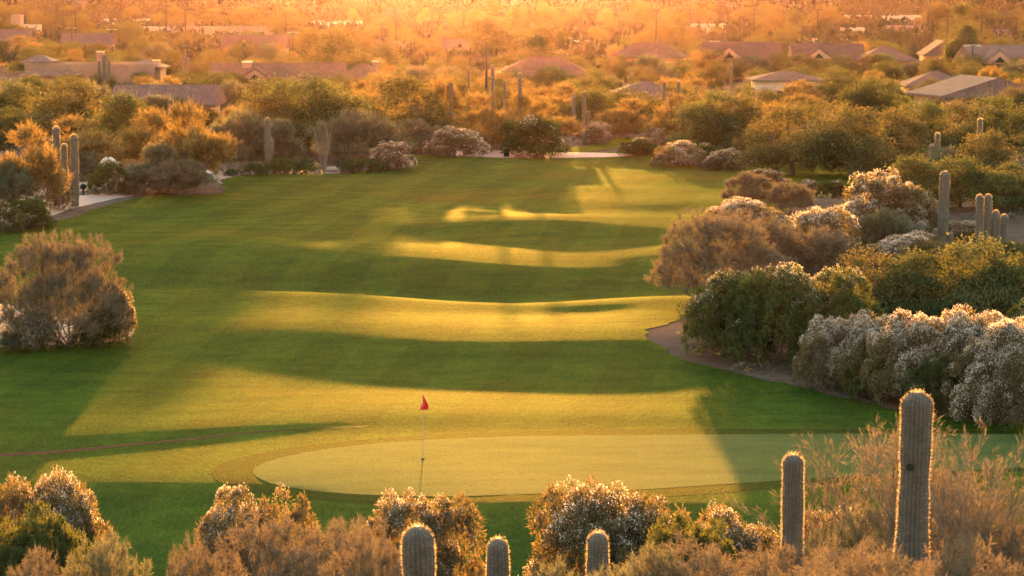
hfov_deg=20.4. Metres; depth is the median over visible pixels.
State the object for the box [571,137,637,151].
fairway
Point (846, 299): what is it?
dark broom shrub
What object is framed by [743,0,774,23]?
ironwood tree
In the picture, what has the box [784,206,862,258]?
desert broom shrub
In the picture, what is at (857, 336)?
desert broom shrub
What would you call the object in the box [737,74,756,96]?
grey green shrub
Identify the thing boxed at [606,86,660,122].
mesquite tree
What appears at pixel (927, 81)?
mesquite tree
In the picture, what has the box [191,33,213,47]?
mesquite tree
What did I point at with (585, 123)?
saguaro cactus
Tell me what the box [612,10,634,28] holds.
mesquite tree
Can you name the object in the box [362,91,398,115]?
palo verde tree
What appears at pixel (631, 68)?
ironwood tree
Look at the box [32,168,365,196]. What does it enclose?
sand margin
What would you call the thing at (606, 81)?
ironwood tree
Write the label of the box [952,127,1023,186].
mesquite tree
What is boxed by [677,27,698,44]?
mesquite tree
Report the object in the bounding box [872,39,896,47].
ironwood tree
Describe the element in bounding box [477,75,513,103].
mesquite tree
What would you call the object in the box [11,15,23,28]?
square tower building
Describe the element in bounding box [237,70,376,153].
ironwood tree
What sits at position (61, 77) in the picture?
mesquite tree
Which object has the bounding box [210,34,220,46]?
mesquite tree
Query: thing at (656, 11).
power pole
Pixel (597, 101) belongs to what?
ironwood tree
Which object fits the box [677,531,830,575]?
feathery shrub
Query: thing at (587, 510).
desert broom shrub
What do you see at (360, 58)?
mesquite tree
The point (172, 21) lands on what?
mesquite tree
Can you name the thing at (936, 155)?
grey green shrub
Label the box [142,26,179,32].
white warehouse
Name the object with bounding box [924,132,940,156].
saguaro cactus
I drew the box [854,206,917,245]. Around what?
grey green shrub
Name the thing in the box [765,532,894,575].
feathery shrub
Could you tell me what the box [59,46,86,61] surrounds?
palo verde tree
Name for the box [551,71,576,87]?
ironwood tree
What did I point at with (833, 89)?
ironwood tree
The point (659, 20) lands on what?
mesquite tree
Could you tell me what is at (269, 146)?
saguaro cactus
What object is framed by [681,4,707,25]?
mesquite tree
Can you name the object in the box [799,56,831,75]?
ironwood tree
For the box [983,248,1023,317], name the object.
ironwood tree
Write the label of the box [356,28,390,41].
mesquite tree
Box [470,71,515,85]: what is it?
palo verde tree
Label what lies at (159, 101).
grey green shrub
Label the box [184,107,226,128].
mesquite tree
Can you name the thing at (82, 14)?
ironwood tree
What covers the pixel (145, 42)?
ironwood tree
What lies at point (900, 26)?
cream villa house
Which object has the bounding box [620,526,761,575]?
feathery shrub
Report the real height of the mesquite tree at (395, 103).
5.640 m
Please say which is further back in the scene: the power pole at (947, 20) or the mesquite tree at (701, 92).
the power pole at (947, 20)
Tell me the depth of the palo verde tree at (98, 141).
188.21 m
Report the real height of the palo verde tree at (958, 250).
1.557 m
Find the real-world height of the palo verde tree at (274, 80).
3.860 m
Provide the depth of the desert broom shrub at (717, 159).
199.57 m
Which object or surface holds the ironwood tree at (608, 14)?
on the ground
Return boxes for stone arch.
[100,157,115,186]
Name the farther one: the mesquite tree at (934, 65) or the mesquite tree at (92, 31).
the mesquite tree at (92, 31)
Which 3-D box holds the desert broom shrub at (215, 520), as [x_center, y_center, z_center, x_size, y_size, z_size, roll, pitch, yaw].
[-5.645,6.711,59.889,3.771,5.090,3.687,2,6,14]
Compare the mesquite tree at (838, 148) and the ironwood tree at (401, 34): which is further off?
the ironwood tree at (401, 34)
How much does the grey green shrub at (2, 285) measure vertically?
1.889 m
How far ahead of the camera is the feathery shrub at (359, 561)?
44.81 m
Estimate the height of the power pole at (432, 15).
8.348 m
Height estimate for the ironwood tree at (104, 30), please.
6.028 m
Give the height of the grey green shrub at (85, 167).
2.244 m
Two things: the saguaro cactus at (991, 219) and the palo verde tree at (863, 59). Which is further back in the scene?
the palo verde tree at (863, 59)
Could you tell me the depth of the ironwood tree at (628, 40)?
648.00 m
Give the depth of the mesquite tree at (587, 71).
399.85 m
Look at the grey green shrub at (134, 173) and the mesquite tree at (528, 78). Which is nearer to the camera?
the grey green shrub at (134, 173)
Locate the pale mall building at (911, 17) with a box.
[844,15,921,21]
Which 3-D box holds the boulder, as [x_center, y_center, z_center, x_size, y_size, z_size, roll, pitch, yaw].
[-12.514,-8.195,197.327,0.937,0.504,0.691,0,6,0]
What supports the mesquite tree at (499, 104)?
on the ground
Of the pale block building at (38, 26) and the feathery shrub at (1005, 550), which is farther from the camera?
the pale block building at (38, 26)
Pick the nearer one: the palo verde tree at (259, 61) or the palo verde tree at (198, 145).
the palo verde tree at (198, 145)
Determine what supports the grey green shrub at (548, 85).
on the ground
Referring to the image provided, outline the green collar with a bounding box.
[212,429,1023,503]
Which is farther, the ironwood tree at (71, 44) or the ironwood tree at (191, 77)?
the ironwood tree at (71, 44)
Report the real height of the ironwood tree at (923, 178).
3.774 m
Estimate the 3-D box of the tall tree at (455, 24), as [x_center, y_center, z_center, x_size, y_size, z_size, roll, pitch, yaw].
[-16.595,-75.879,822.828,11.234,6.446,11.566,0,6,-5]
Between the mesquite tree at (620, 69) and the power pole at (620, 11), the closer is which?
the mesquite tree at (620, 69)
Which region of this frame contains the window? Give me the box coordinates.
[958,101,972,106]
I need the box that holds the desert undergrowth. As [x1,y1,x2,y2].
[0,60,1023,421]
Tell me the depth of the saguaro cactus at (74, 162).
167.94 m
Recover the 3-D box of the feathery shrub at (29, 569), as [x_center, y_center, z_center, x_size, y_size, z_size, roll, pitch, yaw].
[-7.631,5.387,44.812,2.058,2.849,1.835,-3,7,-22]
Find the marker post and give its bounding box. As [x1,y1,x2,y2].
[80,184,85,194]
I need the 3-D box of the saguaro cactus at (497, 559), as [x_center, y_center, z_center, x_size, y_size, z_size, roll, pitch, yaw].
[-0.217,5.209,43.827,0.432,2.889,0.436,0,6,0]
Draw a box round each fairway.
[0,151,1023,575]
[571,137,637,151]
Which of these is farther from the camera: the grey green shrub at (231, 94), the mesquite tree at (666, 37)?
the mesquite tree at (666, 37)
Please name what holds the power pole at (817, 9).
on the ground
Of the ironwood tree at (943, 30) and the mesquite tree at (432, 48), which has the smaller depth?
the mesquite tree at (432, 48)
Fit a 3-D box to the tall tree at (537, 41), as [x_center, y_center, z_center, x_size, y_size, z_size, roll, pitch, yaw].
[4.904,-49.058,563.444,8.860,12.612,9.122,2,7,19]
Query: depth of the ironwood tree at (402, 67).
458.48 m
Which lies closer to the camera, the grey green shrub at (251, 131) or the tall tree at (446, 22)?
the grey green shrub at (251, 131)
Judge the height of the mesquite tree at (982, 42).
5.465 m
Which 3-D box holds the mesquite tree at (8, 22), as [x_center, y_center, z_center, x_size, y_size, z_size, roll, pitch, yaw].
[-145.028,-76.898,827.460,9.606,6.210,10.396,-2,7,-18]
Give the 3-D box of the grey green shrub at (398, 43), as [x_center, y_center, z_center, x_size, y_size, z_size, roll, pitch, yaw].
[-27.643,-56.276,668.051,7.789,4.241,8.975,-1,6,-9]
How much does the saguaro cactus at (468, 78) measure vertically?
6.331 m
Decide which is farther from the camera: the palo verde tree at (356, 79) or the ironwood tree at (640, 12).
the ironwood tree at (640, 12)
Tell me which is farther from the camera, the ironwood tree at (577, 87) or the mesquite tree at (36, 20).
the mesquite tree at (36, 20)
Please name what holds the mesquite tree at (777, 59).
on the ground
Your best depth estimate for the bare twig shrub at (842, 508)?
50.65 m
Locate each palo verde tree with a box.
[0,116,73,203]
[1,35,43,57]
[34,112,129,176]
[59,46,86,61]
[105,105,175,163]
[131,75,154,83]
[138,96,245,191]
[151,74,182,83]
[206,103,246,131]
[216,46,241,54]
[249,58,267,62]
[254,75,282,94]
[269,43,298,59]
[350,77,365,88]
[351,77,389,106]
[353,70,397,107]
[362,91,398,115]
[374,58,398,73]
[396,74,467,126]
[458,89,520,151]
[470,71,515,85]
[473,67,499,83]
[486,88,539,131]
[495,84,540,107]
[496,78,551,98]
[517,98,585,137]
[527,81,581,119]
[592,96,649,138]
[597,43,622,58]
[638,90,701,141]
[654,76,671,85]
[666,77,703,100]
[674,63,706,78]
[681,48,720,80]
[683,70,707,92]
[686,49,700,68]
[730,100,797,149]
[778,78,825,103]
[781,80,821,120]
[847,53,879,71]
[851,41,870,52]
[857,69,899,91]
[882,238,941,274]
[938,241,985,264]
[976,65,1023,84]
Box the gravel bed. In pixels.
[0,304,133,346]
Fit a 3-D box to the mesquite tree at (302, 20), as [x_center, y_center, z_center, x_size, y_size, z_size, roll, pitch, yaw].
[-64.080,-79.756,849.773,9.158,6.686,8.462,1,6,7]
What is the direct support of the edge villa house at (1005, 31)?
on the ground
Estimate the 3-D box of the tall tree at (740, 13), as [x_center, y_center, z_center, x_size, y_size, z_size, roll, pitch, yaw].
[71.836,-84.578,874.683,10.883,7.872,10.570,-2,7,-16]
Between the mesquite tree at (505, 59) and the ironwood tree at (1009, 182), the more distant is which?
the mesquite tree at (505, 59)
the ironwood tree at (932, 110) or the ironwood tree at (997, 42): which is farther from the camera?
the ironwood tree at (997, 42)
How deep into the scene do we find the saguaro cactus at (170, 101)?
215.02 m
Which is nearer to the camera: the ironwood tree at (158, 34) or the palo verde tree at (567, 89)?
the palo verde tree at (567, 89)
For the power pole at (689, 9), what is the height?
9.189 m
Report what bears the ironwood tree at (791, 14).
on the ground
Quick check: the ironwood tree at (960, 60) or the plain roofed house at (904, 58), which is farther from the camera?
the plain roofed house at (904, 58)
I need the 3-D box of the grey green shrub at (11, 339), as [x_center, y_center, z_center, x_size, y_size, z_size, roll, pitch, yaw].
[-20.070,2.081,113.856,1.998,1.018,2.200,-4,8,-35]
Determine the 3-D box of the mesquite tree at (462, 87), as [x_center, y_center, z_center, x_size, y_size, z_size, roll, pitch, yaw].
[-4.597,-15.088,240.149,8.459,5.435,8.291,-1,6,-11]
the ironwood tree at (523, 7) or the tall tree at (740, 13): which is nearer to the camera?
the tall tree at (740, 13)
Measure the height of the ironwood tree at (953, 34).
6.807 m
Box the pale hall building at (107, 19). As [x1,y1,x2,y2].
[100,18,150,24]
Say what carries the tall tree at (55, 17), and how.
on the ground
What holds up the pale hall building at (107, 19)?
on the ground
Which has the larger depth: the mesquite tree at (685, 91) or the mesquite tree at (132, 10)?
the mesquite tree at (132, 10)
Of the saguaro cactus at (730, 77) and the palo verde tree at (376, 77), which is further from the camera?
the palo verde tree at (376, 77)
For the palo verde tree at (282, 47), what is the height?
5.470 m
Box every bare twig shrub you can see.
[717,412,989,570]
[839,425,1023,575]
[862,431,1023,554]
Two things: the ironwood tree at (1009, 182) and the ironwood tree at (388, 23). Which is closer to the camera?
the ironwood tree at (1009, 182)
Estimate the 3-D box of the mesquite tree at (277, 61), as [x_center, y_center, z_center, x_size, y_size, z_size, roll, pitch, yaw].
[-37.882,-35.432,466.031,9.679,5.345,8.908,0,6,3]
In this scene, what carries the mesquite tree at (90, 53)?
on the ground
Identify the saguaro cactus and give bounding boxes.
[52,126,67,174]
[69,134,79,206]
[97,54,110,99]
[168,99,173,124]
[181,49,189,78]
[264,117,274,172]
[399,521,436,575]
[449,82,452,121]
[467,67,470,128]
[485,65,494,144]
[485,534,510,575]
[503,81,506,109]
[518,73,521,143]
[571,91,589,143]
[584,528,610,575]
[663,82,670,133]
[677,80,680,138]
[729,64,731,108]
[780,450,804,575]
[892,389,934,575]
[916,220,924,232]
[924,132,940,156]
[932,171,953,243]
[975,194,1008,253]
[977,117,984,150]
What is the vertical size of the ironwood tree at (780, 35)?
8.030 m
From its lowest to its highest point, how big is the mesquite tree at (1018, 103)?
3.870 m
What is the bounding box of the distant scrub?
[0,0,1023,71]
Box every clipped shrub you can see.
[222,168,240,175]
[240,162,267,175]
[263,157,296,174]
[287,157,320,174]
[336,157,361,173]
[357,156,392,172]
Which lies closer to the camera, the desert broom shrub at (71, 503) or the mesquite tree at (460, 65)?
the desert broom shrub at (71, 503)
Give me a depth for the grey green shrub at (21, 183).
160.53 m
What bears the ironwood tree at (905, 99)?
on the ground
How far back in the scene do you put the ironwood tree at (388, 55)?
540.29 m
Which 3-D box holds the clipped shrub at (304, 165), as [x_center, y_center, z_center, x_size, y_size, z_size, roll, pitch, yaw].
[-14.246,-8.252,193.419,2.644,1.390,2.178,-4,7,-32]
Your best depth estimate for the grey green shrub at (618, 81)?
397.95 m
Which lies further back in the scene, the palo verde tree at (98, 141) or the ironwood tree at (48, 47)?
the ironwood tree at (48, 47)
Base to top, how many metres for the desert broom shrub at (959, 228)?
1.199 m
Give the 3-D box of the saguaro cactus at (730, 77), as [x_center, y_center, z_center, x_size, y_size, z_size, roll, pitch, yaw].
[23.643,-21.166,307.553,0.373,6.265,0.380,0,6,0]
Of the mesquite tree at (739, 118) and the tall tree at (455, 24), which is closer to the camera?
the mesquite tree at (739, 118)
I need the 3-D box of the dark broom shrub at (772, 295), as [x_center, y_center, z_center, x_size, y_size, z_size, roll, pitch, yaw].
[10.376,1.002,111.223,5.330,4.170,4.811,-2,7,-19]
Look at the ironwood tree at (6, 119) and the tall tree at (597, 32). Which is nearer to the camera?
the ironwood tree at (6, 119)
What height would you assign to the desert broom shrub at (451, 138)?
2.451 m
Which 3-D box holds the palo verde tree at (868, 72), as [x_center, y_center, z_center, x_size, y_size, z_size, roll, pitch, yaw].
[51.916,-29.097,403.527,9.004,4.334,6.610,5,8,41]
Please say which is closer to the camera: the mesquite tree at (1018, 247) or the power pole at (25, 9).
the mesquite tree at (1018, 247)
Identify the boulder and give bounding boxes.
[326,166,337,171]
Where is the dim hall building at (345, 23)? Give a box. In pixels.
[312,21,362,26]
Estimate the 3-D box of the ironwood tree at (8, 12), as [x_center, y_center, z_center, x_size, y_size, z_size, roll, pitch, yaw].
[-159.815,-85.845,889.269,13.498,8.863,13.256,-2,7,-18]
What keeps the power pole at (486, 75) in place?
on the ground
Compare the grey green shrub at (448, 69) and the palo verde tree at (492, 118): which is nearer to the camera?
the palo verde tree at (492, 118)
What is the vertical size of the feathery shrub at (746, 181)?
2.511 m
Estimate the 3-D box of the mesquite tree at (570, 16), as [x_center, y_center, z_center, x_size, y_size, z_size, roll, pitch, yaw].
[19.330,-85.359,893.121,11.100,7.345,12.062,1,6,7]
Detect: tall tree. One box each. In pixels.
[47,5,74,23]
[200,8,230,25]
[266,12,309,36]
[437,15,468,29]
[438,14,451,28]
[465,0,519,54]
[483,11,508,26]
[490,11,504,18]
[503,8,526,50]
[514,9,557,55]
[549,19,574,46]
[588,15,610,40]
[703,3,718,22]
[731,1,757,21]
[940,0,983,70]
[957,19,985,31]
[996,9,1023,26]
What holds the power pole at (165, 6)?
on the ground
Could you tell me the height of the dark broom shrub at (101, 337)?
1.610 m
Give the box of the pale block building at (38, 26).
[24,24,41,31]
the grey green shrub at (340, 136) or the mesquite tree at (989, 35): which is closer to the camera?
the grey green shrub at (340, 136)
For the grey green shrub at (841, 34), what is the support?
on the ground
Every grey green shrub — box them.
[0,159,48,204]
[0,271,19,307]
[0,329,33,350]
[39,79,111,115]
[67,149,100,180]
[114,161,159,193]
[133,138,186,192]
[138,42,182,61]
[140,91,188,123]
[164,93,206,127]
[202,106,282,170]
[220,78,248,114]
[241,42,285,62]
[248,117,308,170]
[302,107,404,162]
[346,116,418,156]
[388,39,407,51]
[397,118,447,153]
[402,65,433,81]
[425,64,460,83]
[534,68,580,89]
[554,49,572,60]
[603,73,629,89]
[614,92,646,107]
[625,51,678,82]
[725,53,771,81]
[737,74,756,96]
[754,55,775,70]
[836,33,846,37]
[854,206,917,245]
[900,61,925,78]
[901,144,959,184]
[949,104,1000,122]
[997,59,1023,83]
[1001,33,1012,39]
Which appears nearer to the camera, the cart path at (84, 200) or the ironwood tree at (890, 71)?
the cart path at (84, 200)
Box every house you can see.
[0,29,36,44]
[16,51,170,83]
[60,33,117,48]
[109,84,226,127]
[209,61,347,88]
[220,35,290,55]
[347,61,388,82]
[376,37,395,41]
[441,39,471,51]
[490,56,586,77]
[604,81,689,100]
[610,42,688,64]
[688,23,725,32]
[701,41,781,79]
[747,71,824,102]
[787,43,864,67]
[854,46,920,68]
[883,25,926,31]
[899,71,952,92]
[906,75,1023,122]
[916,40,954,71]
[952,45,1023,70]
[988,29,1020,35]
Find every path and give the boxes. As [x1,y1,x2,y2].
[2,194,140,227]
[451,150,632,157]
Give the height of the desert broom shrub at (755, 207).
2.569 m
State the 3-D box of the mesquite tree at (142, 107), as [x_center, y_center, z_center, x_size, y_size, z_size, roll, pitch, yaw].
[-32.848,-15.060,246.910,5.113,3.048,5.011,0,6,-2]
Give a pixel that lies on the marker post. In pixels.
(82, 186)
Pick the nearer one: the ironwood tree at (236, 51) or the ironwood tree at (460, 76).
the ironwood tree at (460, 76)
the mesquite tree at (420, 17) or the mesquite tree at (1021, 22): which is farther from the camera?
the mesquite tree at (420, 17)
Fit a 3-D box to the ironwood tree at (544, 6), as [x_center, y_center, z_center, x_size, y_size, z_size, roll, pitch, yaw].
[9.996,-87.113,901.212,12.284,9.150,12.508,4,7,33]
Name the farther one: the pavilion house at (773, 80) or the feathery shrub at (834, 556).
the pavilion house at (773, 80)
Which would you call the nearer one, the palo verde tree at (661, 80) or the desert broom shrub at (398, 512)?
the desert broom shrub at (398, 512)
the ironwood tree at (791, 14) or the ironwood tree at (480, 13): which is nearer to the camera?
the ironwood tree at (791, 14)
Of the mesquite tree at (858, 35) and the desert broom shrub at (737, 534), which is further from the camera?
the mesquite tree at (858, 35)
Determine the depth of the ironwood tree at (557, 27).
808.10 m
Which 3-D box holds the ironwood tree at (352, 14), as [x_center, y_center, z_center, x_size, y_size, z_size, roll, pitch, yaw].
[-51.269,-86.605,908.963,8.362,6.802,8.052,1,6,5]
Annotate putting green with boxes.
[253,434,1023,495]
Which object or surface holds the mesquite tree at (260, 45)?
on the ground
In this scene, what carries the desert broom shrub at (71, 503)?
on the ground
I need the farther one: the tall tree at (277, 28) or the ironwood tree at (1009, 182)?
the tall tree at (277, 28)
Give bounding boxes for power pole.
[21,8,28,23]
[57,13,66,32]
[70,5,79,32]
[161,4,169,36]
[282,12,290,33]
[376,22,385,39]
[391,8,400,40]
[431,9,433,33]
[463,6,464,28]
[485,42,487,95]
[524,9,528,26]
[616,9,624,32]
[651,9,660,41]
[685,8,693,28]
[723,24,726,41]
[749,8,758,31]
[796,0,797,24]
[796,24,807,42]
[814,8,822,27]
[924,6,932,33]
[945,8,950,41]
[976,6,986,37]
[1003,8,1011,24]
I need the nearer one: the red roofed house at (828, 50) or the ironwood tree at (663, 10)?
the red roofed house at (828, 50)
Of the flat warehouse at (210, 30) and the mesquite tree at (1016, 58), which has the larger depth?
the flat warehouse at (210, 30)
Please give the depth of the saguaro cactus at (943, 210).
144.87 m
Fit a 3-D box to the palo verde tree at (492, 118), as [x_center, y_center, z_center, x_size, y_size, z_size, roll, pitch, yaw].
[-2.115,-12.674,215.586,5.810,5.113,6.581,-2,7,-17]
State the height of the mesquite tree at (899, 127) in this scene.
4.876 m
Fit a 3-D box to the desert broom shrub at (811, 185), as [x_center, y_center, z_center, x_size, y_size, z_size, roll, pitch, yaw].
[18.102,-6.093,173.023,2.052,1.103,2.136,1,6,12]
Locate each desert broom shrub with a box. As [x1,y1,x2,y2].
[0,464,120,574]
[14,303,58,351]
[44,169,76,209]
[98,289,137,345]
[112,180,142,195]
[176,482,321,575]
[364,487,486,575]
[365,141,417,171]
[422,125,492,157]
[522,472,692,575]
[573,121,613,144]
[642,127,671,146]
[649,140,706,167]
[689,498,781,573]
[700,147,750,170]
[705,196,794,234]
[747,168,788,188]
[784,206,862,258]
[791,315,853,390]
[792,179,823,195]
[803,506,874,565]
[828,309,906,395]
[831,194,884,245]
[837,168,934,242]
[858,309,962,403]
[860,230,955,274]
[884,182,949,233]
[917,303,1023,411]
[930,505,1003,556]
[941,315,1023,431]
[948,220,991,241]
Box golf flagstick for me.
[420,393,428,458]
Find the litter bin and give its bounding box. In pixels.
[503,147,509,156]
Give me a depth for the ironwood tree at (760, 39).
622.89 m
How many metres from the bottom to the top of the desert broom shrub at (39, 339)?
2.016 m
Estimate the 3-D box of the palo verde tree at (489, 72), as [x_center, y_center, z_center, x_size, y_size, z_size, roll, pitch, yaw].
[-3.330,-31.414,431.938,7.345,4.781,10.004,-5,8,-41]
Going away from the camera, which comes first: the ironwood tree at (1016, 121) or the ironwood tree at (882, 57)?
the ironwood tree at (1016, 121)
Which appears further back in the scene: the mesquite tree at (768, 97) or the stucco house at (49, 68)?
the stucco house at (49, 68)
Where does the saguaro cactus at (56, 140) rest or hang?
on the ground
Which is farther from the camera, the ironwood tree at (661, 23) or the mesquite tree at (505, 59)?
the ironwood tree at (661, 23)
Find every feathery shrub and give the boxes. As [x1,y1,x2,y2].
[0,228,133,346]
[6,542,65,575]
[60,525,154,575]
[138,157,217,195]
[165,525,250,575]
[213,503,387,575]
[314,513,393,575]
[316,513,402,575]
[527,554,582,575]
[586,540,689,575]
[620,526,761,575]
[643,206,795,299]
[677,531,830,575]
[703,268,718,304]
[717,210,834,285]
[718,170,779,202]
[762,178,816,213]
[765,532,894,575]
[780,223,875,284]
[791,536,934,575]
[803,494,893,574]
[910,530,1023,575]
[954,494,1023,575]
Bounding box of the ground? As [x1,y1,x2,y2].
[0,0,1023,420]
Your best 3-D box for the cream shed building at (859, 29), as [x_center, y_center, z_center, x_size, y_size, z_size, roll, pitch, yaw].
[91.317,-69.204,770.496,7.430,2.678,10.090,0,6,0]
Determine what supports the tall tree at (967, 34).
on the ground
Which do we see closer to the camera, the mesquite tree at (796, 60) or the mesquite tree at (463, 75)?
the mesquite tree at (463, 75)
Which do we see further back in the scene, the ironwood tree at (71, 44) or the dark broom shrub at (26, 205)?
the ironwood tree at (71, 44)
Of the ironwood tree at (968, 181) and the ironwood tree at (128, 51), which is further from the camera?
the ironwood tree at (128, 51)
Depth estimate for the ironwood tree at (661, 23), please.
725.27 m
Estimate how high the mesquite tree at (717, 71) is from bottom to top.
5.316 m
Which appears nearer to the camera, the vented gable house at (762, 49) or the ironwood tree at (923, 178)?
the ironwood tree at (923, 178)
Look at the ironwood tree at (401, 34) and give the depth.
729.05 m
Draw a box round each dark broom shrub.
[0,198,24,233]
[0,498,100,575]
[3,195,56,229]
[69,310,122,348]
[85,160,132,194]
[498,114,571,158]
[616,137,660,155]
[641,510,739,575]
[675,268,771,356]
[695,143,722,162]
[713,262,829,365]
[786,263,887,364]
[812,179,850,197]
[841,343,904,401]
[900,350,977,418]
[933,519,1023,575]
[1006,298,1023,363]
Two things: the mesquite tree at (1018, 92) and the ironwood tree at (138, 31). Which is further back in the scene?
the ironwood tree at (138, 31)
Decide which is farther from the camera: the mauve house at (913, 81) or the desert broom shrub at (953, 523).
the mauve house at (913, 81)
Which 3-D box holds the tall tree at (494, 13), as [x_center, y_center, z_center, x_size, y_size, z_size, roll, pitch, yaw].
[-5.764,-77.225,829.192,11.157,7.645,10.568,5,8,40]
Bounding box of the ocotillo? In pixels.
[313,126,331,173]
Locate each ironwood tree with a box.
[0,0,22,19]
[0,18,5,28]
[0,41,11,51]
[0,76,46,129]
[0,102,45,148]
[1,43,51,73]
[13,69,55,110]
[17,50,63,80]
[33,39,56,44]
[42,42,68,57]
[44,75,76,105]
[61,39,86,57]
[69,11,90,22]
[77,83,164,161]
[80,48,120,61]
[83,27,107,32]
[108,22,122,32]
[113,20,148,39]
[113,23,138,43]
[117,52,151,61]
[118,47,143,59]
[121,36,154,56]
[127,68,161,83]
[144,29,169,40]
[169,69,211,83]
[193,47,225,68]
[196,70,236,92]
[221,40,255,61]
[224,74,312,121]
[227,4,251,24]
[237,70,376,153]
[275,50,305,62]
[285,79,309,102]
[298,25,362,62]
[307,81,356,104]
[333,24,355,41]
[343,9,361,20]
[362,22,380,35]
[363,39,411,68]
[376,15,394,30]
[386,25,411,43]
[390,63,421,76]
[422,55,448,75]
[443,9,474,26]
[444,70,475,85]
[450,27,469,38]
[467,6,486,22]
[504,4,530,19]
[522,29,534,37]
[522,65,568,94]
[529,1,562,23]
[544,79,586,114]
[548,19,566,32]
[550,87,637,135]
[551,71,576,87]
[568,56,593,70]
[586,68,620,90]
[595,8,614,21]
[618,36,637,47]
[621,60,637,80]
[623,0,658,25]
[627,30,644,41]
[637,17,678,36]
[653,6,670,18]
[659,82,743,147]
[662,55,703,86]
[684,38,705,58]
[709,26,722,33]
[732,66,769,95]
[736,82,775,103]
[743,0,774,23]
[749,17,769,30]
[750,35,767,41]
[767,23,812,45]
[782,64,817,75]
[783,8,814,29]
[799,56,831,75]
[810,66,880,107]
[812,52,860,77]
[815,63,852,91]
[833,74,920,122]
[862,51,906,74]
[866,59,910,81]
[867,240,976,322]
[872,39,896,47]
[876,78,913,105]
[881,149,961,204]
[889,43,908,54]
[890,96,969,156]
[905,230,1023,318]
[921,100,947,121]
[925,151,998,210]
[934,21,953,36]
[945,51,998,75]
[945,88,1023,159]
[948,25,962,37]
[950,14,974,24]
[953,59,982,76]
[954,1,987,24]
[967,157,1023,211]
[970,4,999,25]
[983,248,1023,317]
[988,35,1012,44]
[1002,67,1023,84]
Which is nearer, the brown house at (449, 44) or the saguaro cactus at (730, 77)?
the saguaro cactus at (730, 77)
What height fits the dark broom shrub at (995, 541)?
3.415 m
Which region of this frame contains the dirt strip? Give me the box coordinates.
[0,426,362,455]
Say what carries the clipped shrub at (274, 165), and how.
on the sand margin
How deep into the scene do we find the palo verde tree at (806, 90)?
351.08 m
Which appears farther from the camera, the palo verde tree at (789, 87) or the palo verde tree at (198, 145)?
the palo verde tree at (789, 87)
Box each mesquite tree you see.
[1,22,28,28]
[4,14,24,24]
[14,4,35,20]
[14,70,106,143]
[26,10,52,30]
[39,42,78,58]
[50,74,81,81]
[64,16,96,32]
[83,28,103,32]
[84,41,109,61]
[86,70,125,91]
[106,50,129,61]
[108,97,157,125]
[120,6,143,18]
[148,4,195,26]
[150,48,195,78]
[151,40,172,49]
[173,31,195,49]
[174,10,195,22]
[174,104,208,126]
[180,58,209,81]
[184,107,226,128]
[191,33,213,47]
[200,47,237,69]
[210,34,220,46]
[213,70,253,93]
[219,5,269,25]
[236,89,313,151]
[250,42,278,51]
[266,55,293,62]
[281,5,298,21]
[287,30,326,58]
[290,10,309,24]
[290,37,302,50]
[291,50,333,62]
[296,26,320,37]
[310,27,327,35]
[321,72,355,96]
[322,79,339,92]
[334,50,392,74]
[334,69,466,138]
[344,27,375,51]
[348,74,376,94]
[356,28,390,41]
[383,74,433,114]
[401,31,424,48]
[413,37,448,60]
[415,7,440,23]
[419,70,482,96]
[421,77,481,129]
[430,28,454,45]
[449,54,482,77]
[450,70,490,97]
[459,83,517,129]
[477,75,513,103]
[479,48,528,75]
[497,48,535,67]
[498,66,530,84]
[516,74,542,96]
[521,23,545,34]
[551,66,616,90]
[561,7,588,24]
[561,71,603,95]
[571,81,617,111]
[592,54,628,80]
[600,19,617,32]
[600,54,630,81]
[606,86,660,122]
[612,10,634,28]
[625,54,665,82]
[627,31,658,44]
[629,64,662,83]
[637,81,714,134]
[642,25,681,44]
[645,16,673,29]
[674,80,721,102]
[675,33,697,51]
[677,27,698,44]
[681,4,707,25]
[689,48,741,81]
[692,91,781,150]
[698,58,736,88]
[727,98,845,176]
[736,88,801,127]
[742,30,774,41]
[759,11,794,35]
[760,51,791,72]
[767,3,784,21]
[777,54,822,76]
[780,102,920,177]
[782,93,867,163]
[803,3,844,27]
[836,240,931,320]
[844,62,869,78]
[847,30,866,39]
[853,105,946,171]
[856,37,882,50]
[905,77,940,99]
[914,0,957,27]
[917,55,957,75]
[918,244,978,283]
[919,57,936,71]
[924,97,984,140]
[934,31,955,42]
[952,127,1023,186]
[967,20,994,41]
[976,38,989,44]
[984,238,1023,265]
[987,82,1023,121]
[990,58,1023,75]
[993,90,1023,123]
[1003,37,1022,44]
[1008,55,1023,61]
[1018,13,1023,28]
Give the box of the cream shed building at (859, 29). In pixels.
[836,27,864,33]
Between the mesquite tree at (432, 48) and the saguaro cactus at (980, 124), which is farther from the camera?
the mesquite tree at (432, 48)
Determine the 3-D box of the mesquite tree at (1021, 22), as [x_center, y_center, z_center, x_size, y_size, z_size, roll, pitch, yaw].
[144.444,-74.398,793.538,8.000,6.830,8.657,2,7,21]
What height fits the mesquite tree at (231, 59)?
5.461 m
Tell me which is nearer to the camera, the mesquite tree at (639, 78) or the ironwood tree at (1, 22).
the mesquite tree at (639, 78)
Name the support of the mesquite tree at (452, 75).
on the ground
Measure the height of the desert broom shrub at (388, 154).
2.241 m
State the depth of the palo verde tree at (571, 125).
215.71 m
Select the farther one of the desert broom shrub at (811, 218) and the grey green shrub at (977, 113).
the grey green shrub at (977, 113)
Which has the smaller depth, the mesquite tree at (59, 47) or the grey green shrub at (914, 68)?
the grey green shrub at (914, 68)
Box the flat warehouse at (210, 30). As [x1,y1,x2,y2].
[183,26,273,35]

